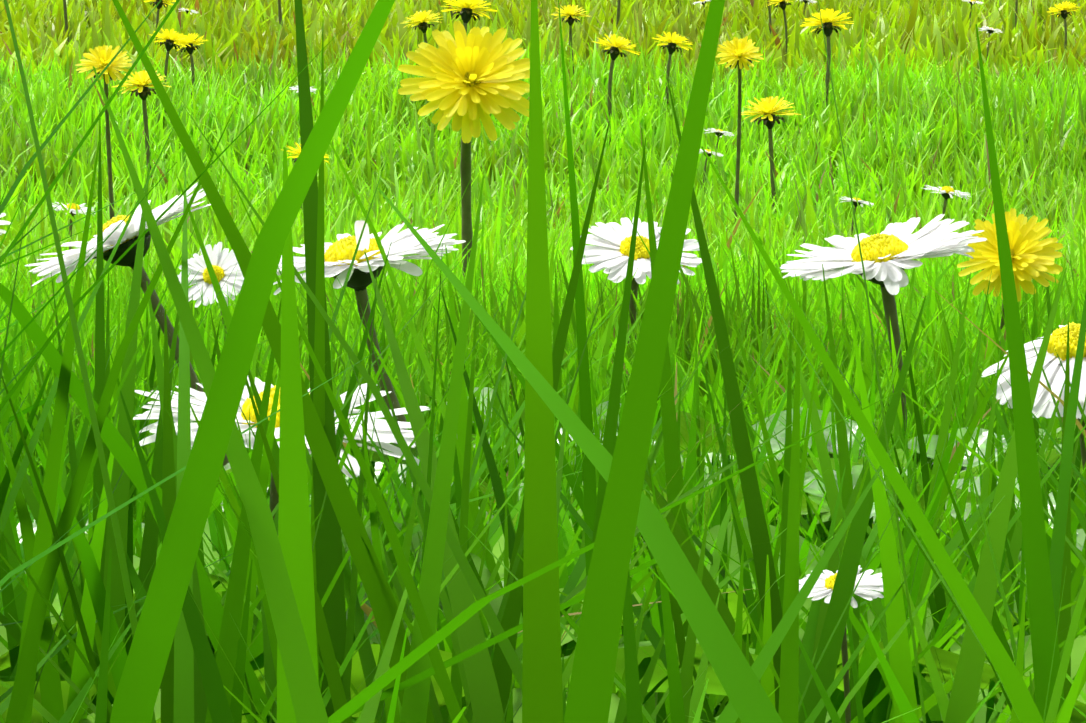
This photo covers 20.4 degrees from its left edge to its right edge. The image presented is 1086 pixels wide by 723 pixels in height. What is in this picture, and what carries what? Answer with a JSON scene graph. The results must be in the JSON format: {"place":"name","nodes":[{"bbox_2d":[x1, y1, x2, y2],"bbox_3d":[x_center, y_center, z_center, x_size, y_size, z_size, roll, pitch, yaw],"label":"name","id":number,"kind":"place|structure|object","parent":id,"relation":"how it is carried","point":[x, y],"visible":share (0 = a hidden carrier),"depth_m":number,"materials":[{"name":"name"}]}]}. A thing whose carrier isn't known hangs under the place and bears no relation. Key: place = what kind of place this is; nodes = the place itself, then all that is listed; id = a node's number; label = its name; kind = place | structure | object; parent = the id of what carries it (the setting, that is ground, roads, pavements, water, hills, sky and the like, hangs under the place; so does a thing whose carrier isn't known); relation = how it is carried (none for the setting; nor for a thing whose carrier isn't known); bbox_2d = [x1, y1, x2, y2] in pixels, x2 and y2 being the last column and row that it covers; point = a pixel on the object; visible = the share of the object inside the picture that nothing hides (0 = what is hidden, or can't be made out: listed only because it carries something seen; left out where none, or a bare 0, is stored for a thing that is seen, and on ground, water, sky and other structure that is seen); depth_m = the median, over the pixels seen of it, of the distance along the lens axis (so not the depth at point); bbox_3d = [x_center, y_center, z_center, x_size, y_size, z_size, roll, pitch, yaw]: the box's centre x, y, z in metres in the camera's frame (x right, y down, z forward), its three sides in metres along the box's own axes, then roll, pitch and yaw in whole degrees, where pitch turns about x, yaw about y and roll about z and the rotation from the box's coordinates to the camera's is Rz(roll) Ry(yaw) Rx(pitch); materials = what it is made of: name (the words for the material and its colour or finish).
{"place":"outdoors","nodes":[
{"label":"outdoors","id":0,"kind":"place"},
{"bbox_2d":[0,16,1085,306],"bbox_3d":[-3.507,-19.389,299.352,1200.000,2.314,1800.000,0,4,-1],"label":"lawn ground","id":1,"kind":"structure","parent":0,"point":[490,141],"depth_m":2.23,"materials":[{"name":"green plant"}]},
{"bbox_2d":[0,213,10,234],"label":"daisy","id":2,"kind":"object","parent":1,"relation":"on","point":[2,222],"visible":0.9,"depth_m":0.80,"materials":[{"name":"white plant"}]},
{"bbox_2d":[63,0,68,43],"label":"dandelion","id":3,"kind":"object","parent":1,"relation":"on","point":[65,15],"visible":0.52,"depth_m":3.23,"materials":[{"name":"green plant"}]},
{"bbox_2d":[52,202,94,249],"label":"daisy","id":4,"kind":"object","parent":1,"relation":"on","point":[73,209],"visible":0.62,"depth_m":1.47,"materials":[{"name":"white plant"}]},
{"bbox_2d":[75,45,131,218],"bbox_3d":[-0.214,-0.088,1.507,0.026,0.140,0.042,1,4,22],"label":"dandelion","id":5,"kind":"object","parent":1,"relation":"on","point":[100,57],"visible":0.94,"depth_m":1.50,"materials":[{"name":"yellow plant"}]},
{"bbox_2d":[25,182,228,465],"bbox_3d":[-0.051,0.016,0.382,0.032,0.077,0.025,3,5,40],"label":"daisy","id":6,"kind":"object","parent":1,"relation":"on","point":[128,240],"visible":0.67,"depth_m":0.38,"materials":[{"name":"white plant"}]},
{"bbox_2d":[112,70,170,177],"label":"dandelion","id":7,"kind":"object","parent":1,"relation":"on","point":[141,81],"visible":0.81,"depth_m":2.10,"materials":[{"name":"yellow plant"}]},
{"bbox_2d":[143,0,175,51],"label":"dandelion","id":8,"kind":"object","parent":1,"relation":"on","point":[160,4],"visible":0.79,"depth_m":2.98,"materials":[{"name":"yellow plant"}]},
{"bbox_2d":[148,28,190,120],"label":"dandelion","id":9,"kind":"object","parent":1,"relation":"on","point":[172,37],"visible":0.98,"depth_m":2.42,"materials":[{"name":"yellow plant"}]},
{"bbox_2d":[179,8,198,13],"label":"daisy","id":10,"kind":"object","parent":1,"relation":"on","point":[187,10],"visible":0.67,"depth_m":3.22,"materials":[{"name":"white plant"}]},
{"bbox_2d":[174,33,207,98],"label":"dandelion","id":11,"kind":"object","parent":1,"relation":"on","point":[191,38],"visible":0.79,"depth_m":2.47,"materials":[{"name":"yellow plant"}]},
{"bbox_2d":[177,242,243,340],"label":"daisy","id":12,"kind":"object","parent":1,"relation":"on","point":[224,262],"visible":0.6,"depth_m":0.70,"materials":[{"name":"white plant"}]},
{"bbox_2d":[278,0,282,25],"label":"dandelion","id":13,"kind":"object","parent":1,"relation":"on","point":[279,11],"visible":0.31,"depth_m":3.16,"materials":[{"name":"green plant"}]},
{"bbox_2d":[133,376,429,519],"bbox_3d":[-0.020,0.031,0.234,0.024,0.060,0.024,0,4,-1],"label":"daisy","id":14,"kind":"object","parent":1,"relation":"on","point":[386,437],"visible":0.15,"depth_m":0.23,"materials":[{"name":"white plant"}]},
{"bbox_2d":[289,86,315,93],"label":"daisy","id":15,"kind":"object","parent":1,"relation":"on","point":[295,88],"visible":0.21,"depth_m":2.29,"materials":[{"name":"white plant"}]},
{"bbox_2d":[281,142,329,208],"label":"dandelion","id":16,"kind":"object","parent":1,"relation":"on","point":[297,151],"visible":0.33,"depth_m":1.89,"materials":[{"name":"yellow plant"}]},
{"bbox_2d":[273,220,465,444],"bbox_3d":[-0.020,0.019,0.368,0.033,0.072,0.026,1,4,21],"label":"daisy","id":17,"kind":"object","parent":1,"relation":"on","point":[339,252],"visible":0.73,"depth_m":0.36,"materials":[{"name":"white plant"}]},
{"bbox_2d":[403,10,442,42],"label":"dandelion","id":18,"kind":"object","parent":1,"relation":"on","point":[420,18],"visible":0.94,"depth_m":2.58,"materials":[{"name":"yellow plant"}]},
{"bbox_2d":[448,0,452,23],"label":"dandelion","id":19,"kind":"object","parent":1,"relation":"on","point":[450,7],"visible":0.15,"depth_m":3.11,"materials":[{"name":"yellow plant"}]},
{"bbox_2d":[398,21,529,293],"bbox_3d":[-0.017,-0.039,0.856,0.036,0.114,0.043,2,4,29],"label":"dandelion","id":20,"kind":"object","parent":1,"relation":"on","point":[469,81],"visible":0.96,"depth_m":0.84,"materials":[{"name":"yellow plant"}]},
{"bbox_2d":[441,0,496,32],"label":"dandelion","id":21,"kind":"object","parent":1,"relation":"on","point":[466,12],"visible":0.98,"depth_m":2.42,"materials":[{"name":"yellow plant"}]},
{"bbox_2d":[370,640,567,656],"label":"leaves","id":22,"kind":"object","parent":1,"relation":"on","point":[562,652],"visible":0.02,"depth_m":0.24,"materials":[{"name":"green plant"}]},
{"bbox_2d":[16,457,971,559],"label":"leaves","id":23,"kind":"object","parent":1,"relation":"on","point":[804,511],"visible":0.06,"depth_m":0.34,"materials":[{"name":"green plant"}]},
{"bbox_2d":[0,509,994,704],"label":"leaves","id":24,"kind":"object","parent":1,"relation":"on","point":[5,656],"visible":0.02,"depth_m":0.23,"materials":[{"name":"green plant"}]},
{"bbox_2d":[0,555,1010,722],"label":"leaves","id":25,"kind":"object","parent":1,"relation":"on","point":[980,716],"visible":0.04,"depth_m":0.21,"materials":[{"name":"green plant"}]},
{"bbox_2d":[0,518,1029,681],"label":"leaves","id":26,"kind":"object","parent":1,"relation":"on","point":[6,673],"visible":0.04,"depth_m":0.30,"materials":[{"name":"green plant"}]},
{"bbox_2d":[43,264,1040,520],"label":"blades","id":27,"kind":"object","parent":1,"relation":"on","point":[691,462],"visible":0.08,"depth_m":0.38,"materials":[{"name":"green plant"}]},
{"bbox_2d":[0,516,1085,722],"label":"leaves","id":28,"kind":"object","parent":1,"relation":"on","point":[357,677],"visible":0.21,"depth_m":0.20,"materials":[{"name":"green plant"}]},
{"bbox_2d":[218,448,906,596],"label":"leaves","id":29,"kind":"object","parent":1,"relation":"on","point":[900,452],"depth_m":0.37,"materials":[{"name":"green plant"}]},
{"bbox_2d":[552,4,591,74],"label":"dandelion","id":30,"kind":"object","parent":1,"relation":"on","point":[570,12],"visible":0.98,"depth_m":2.64,"materials":[{"name":"yellow plant"}]},
{"bbox_2d":[555,428,655,463],"bbox_3d":[0.004,0.030,0.457,0.026,0.041,0.022,-3,4,-38],"label":"clover","id":31,"kind":"object","parent":1,"relation":"on","point":[561,429],"visible":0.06,"depth_m":0.46,"materials":[{"name":"green plant"}]},
{"bbox_2d":[221,407,1006,522],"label":"leaves","id":32,"kind":"object","parent":1,"relation":"on","point":[779,426],"depth_m":0.46,"materials":[{"name":"green plant"}]},
{"bbox_2d":[592,34,640,144],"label":"dandelion","id":33,"kind":"object","parent":1,"relation":"on","point":[618,44],"visible":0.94,"depth_m":2.32,"materials":[{"name":"yellow plant"}]},
{"bbox_2d":[616,0,620,26],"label":"dandelion","id":34,"kind":"object","parent":1,"relation":"on","point":[618,12],"visible":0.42,"depth_m":3.26,"materials":[{"name":"green plant"}]},
{"bbox_2d":[570,217,701,343],"bbox_3d":[0.021,-0.002,0.680,0.030,0.062,0.029,0,4,-1],"label":"daisy","id":35,"kind":"object","parent":1,"relation":"on","point":[611,249],"visible":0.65,"depth_m":0.68,"materials":[{"name":"white plant"}]},
{"bbox_2d":[415,387,862,474],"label":"leaves","id":36,"kind":"object","parent":1,"relation":"on","point":[491,393],"visible":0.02,"depth_m":0.54,"materials":[{"name":"green plant"}]},
{"bbox_2d":[217,438,1082,533],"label":"leaves","id":37,"kind":"object","parent":1,"relation":"on","point":[375,458],"visible":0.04,"depth_m":0.37,"materials":[{"name":"green plant"}]},
{"bbox_2d":[439,634,871,722],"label":"leaves","id":38,"kind":"object","parent":1,"relation":"on","point":[714,685],"visible":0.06,"depth_m":0.19,"materials":[{"name":"green plant"}]},
{"bbox_2d":[559,588,754,645],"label":"leaves","id":39,"kind":"object","parent":1,"relation":"on","point":[732,600],"visible":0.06,"depth_m":0.24,"materials":[{"name":"green plant"}]},
{"bbox_2d":[653,31,692,112],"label":"dandelion","id":40,"kind":"object","parent":1,"relation":"on","point":[674,40],"visible":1,"depth_m":2.42,"materials":[{"name":"yellow plant"}]},
{"bbox_2d":[640,487,712,541],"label":"leaves","id":41,"kind":"object","parent":1,"relation":"on","point":[689,505],"depth_m":0.35,"materials":[{"name":"green plant"}]},
{"bbox_2d":[654,434,733,475],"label":"leaves","id":42,"kind":"object","parent":1,"relation":"on","point":[710,458],"depth_m":0.48,"materials":[{"name":"green plant"}]},
{"bbox_2d":[692,0,709,13],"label":"daisy","id":43,"kind":"object","parent":1,"relation":"on","point":[703,2],"visible":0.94,"depth_m":3.33,"materials":[{"name":"white plant"}]},
{"bbox_2d":[699,149,722,184],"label":"daisy","id":44,"kind":"object","parent":1,"relation":"on","point":[708,151],"visible":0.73,"depth_m":2.05,"materials":[{"name":"white plant"}]},
{"bbox_2d":[703,128,733,164],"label":"daisy","id":45,"kind":"object","parent":1,"relation":"on","point":[719,132],"visible":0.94,"depth_m":2.14,"materials":[{"name":"white plant"}]},
{"bbox_2d":[414,448,1060,587],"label":"leaves","id":46,"kind":"object","parent":1,"relation":"on","point":[1053,459],"visible":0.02,"depth_m":0.38,"materials":[{"name":"green plant"}]},
{"bbox_2d":[715,36,763,221],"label":"dandelion","id":47,"kind":"object","parent":1,"relation":"on","point":[735,52],"visible":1,"depth_m":1.70,"materials":[{"name":"yellow plant"}]},
{"bbox_2d":[457,418,1061,542],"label":"leaves","id":48,"kind":"object","parent":1,"relation":"on","point":[909,439],"visible":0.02,"depth_m":0.48,"materials":[{"name":"green plant"}]},
{"bbox_2d":[737,96,800,213],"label":"dandelion","id":49,"kind":"object","parent":1,"relation":"on","point":[769,110],"visible":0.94,"depth_m":1.99,"materials":[{"name":"yellow plant"}]},
{"bbox_2d":[767,0,771,33],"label":"dandelion","id":50,"kind":"object","parent":1,"relation":"on","point":[769,12],"visible":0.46,"depth_m":3.19,"materials":[{"name":"green plant"}]},
{"bbox_2d":[766,0,792,53],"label":"dandelion","id":51,"kind":"object","parent":1,"relation":"on","point":[783,4],"visible":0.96,"depth_m":3.01,"materials":[{"name":"yellow plant"}]},
{"bbox_2d":[574,466,990,548],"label":"leaves","id":52,"kind":"object","parent":1,"relation":"on","point":[827,524],"depth_m":0.34,"materials":[{"name":"green plant"}]},
{"bbox_2d":[501,465,1085,635],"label":"leaves","id":53,"kind":"object","parent":1,"relation":"on","point":[1081,534],"visible":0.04,"depth_m":0.34,"materials":[{"name":"green plant"}]},
{"bbox_2d":[801,0,816,23],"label":"daisy","id":54,"kind":"object","parent":1,"relation":"on","point":[808,1],"visible":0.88,"depth_m":3.39,"materials":[{"name":"white plant"}]},
{"bbox_2d":[779,422,865,457],"bbox_3d":[0.053,0.031,0.449,0.039,0.044,0.017,-2,4,-26],"label":"clover","id":55,"kind":"object","parent":1,"relation":"on","point":[829,444],"visible":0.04,"depth_m":0.44,"materials":[{"name":"green plant"}]},
{"bbox_2d":[800,8,853,107],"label":"dandelion","id":56,"kind":"object","parent":1,"relation":"on","point":[827,16],"visible":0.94,"depth_m":2.41,"materials":[{"name":"yellow plant"}]},
{"bbox_2d":[799,565,883,722],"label":"daisy","id":57,"kind":"object","parent":1,"relation":"on","point":[825,583],"visible":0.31,"depth_m":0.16,"materials":[{"name":"white plant"}]},
{"bbox_2d":[804,465,906,556],"bbox_3d":[0.033,0.033,0.322,0.015,0.045,0.027,0,4,-1],"label":"clover","id":58,"kind":"object","parent":1,"relation":"on","point":[813,490],"visible":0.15,"depth_m":0.32,"materials":[{"name":"green plant"}]},
{"bbox_2d":[841,196,873,234],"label":"daisy","id":59,"kind":"object","parent":1,"relation":"on","point":[860,201],"visible":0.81,"depth_m":1.75,"materials":[{"name":"white plant"}]},
{"bbox_2d":[643,576,1085,722],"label":"leaves","id":60,"kind":"object","parent":1,"relation":"on","point":[1015,610],"depth_m":0.28,"materials":[{"name":"green plant"}]},
{"bbox_2d":[780,214,986,434],"bbox_3d":[0.056,0.012,0.501,0.034,0.072,0.033,0,4,-1],"label":"daisy","id":61,"kind":"object","parent":1,"relation":"on","point":[890,252],"visible":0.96,"depth_m":0.50,"materials":[{"name":"white plant"}]},
{"bbox_2d":[693,517,1085,704],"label":"leaves","id":62,"kind":"object","parent":1,"relation":"on","point":[948,660],"visible":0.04,"depth_m":0.19,"materials":[{"name":"green plant"}]},
{"bbox_2d":[923,185,970,219],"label":"daisy","id":63,"kind":"object","parent":1,"relation":"on","point":[945,193],"visible":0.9,"depth_m":1.61,"materials":[{"name":"white plant"}]},
{"bbox_2d":[908,427,1006,467],"bbox_3d":[0.064,0.032,0.400,0.018,0.045,0.034,-3,5,-41],"label":"clover","id":64,"kind":"object","parent":1,"relation":"on","point":[982,439],"visible":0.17,"depth_m":0.41,"materials":[{"name":"green plant"}]},
{"bbox_2d":[964,0,982,27],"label":"daisy","id":65,"kind":"object","parent":1,"relation":"on","point":[971,2],"visible":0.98,"depth_m":3.23,"materials":[{"name":"white plant"}]},
{"bbox_2d":[979,26,1001,60],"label":"daisy","id":66,"kind":"object","parent":1,"relation":"on","point":[990,30],"visible":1,"depth_m":2.84,"materials":[{"name":"white plant"}]},
{"bbox_2d":[923,407,1061,463],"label":"leaves","id":67,"kind":"object","parent":1,"relation":"on","point":[1057,440],"depth_m":0.53,"materials":[{"name":"green plant"}]},
{"bbox_2d":[957,208,1062,343],"bbox_3d":[0.093,0.001,0.625,0.020,0.065,0.028,-2,4,-26],"label":"dandelion","id":68,"kind":"object","parent":1,"relation":"on","point":[1033,256],"visible":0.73,"depth_m":0.62,"materials":[{"name":"yellow plant"}]},
{"bbox_2d":[1015,0,1017,28],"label":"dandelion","id":69,"kind":"object","parent":1,"relation":"on","point":[1016,7],"visible":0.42,"depth_m":3.40,"materials":[{"name":"green plant"}]},
{"bbox_2d":[981,322,1085,467],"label":"daisy","id":70,"kind":"object","parent":1,"relation":"on","point":[1054,371],"visible":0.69,"depth_m":0.30,"materials":[{"name":"white plant"}]},
{"bbox_2d":[1048,1,1078,48],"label":"dandelion","id":71,"kind":"object","parent":1,"relation":"on","point":[1063,8],"visible":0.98,"depth_m":2.94,"materials":[{"name":"yellow plant"}]},
{"bbox_2d":[0,0,1085,722],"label":"grass","id":72,"kind":"structure","parent":0,"point":[734,356],"depth_m":0.15,"materials":[{"name":"green plant"}]},
{"bbox_2d":[489,411,1075,505],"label":"leaves","id":73,"kind":"object","parent":72,"relation":"on","point":[684,431],"visible":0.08,"depth_m":0.46,"materials":[{"name":"green plant"}]},
{"bbox_2d":[0,0,1085,87],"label":"grass","id":74,"kind":"structure","parent":0,"point":[232,28],"depth_m":3.10,"materials":[{"name":"green plant"}]}
]}

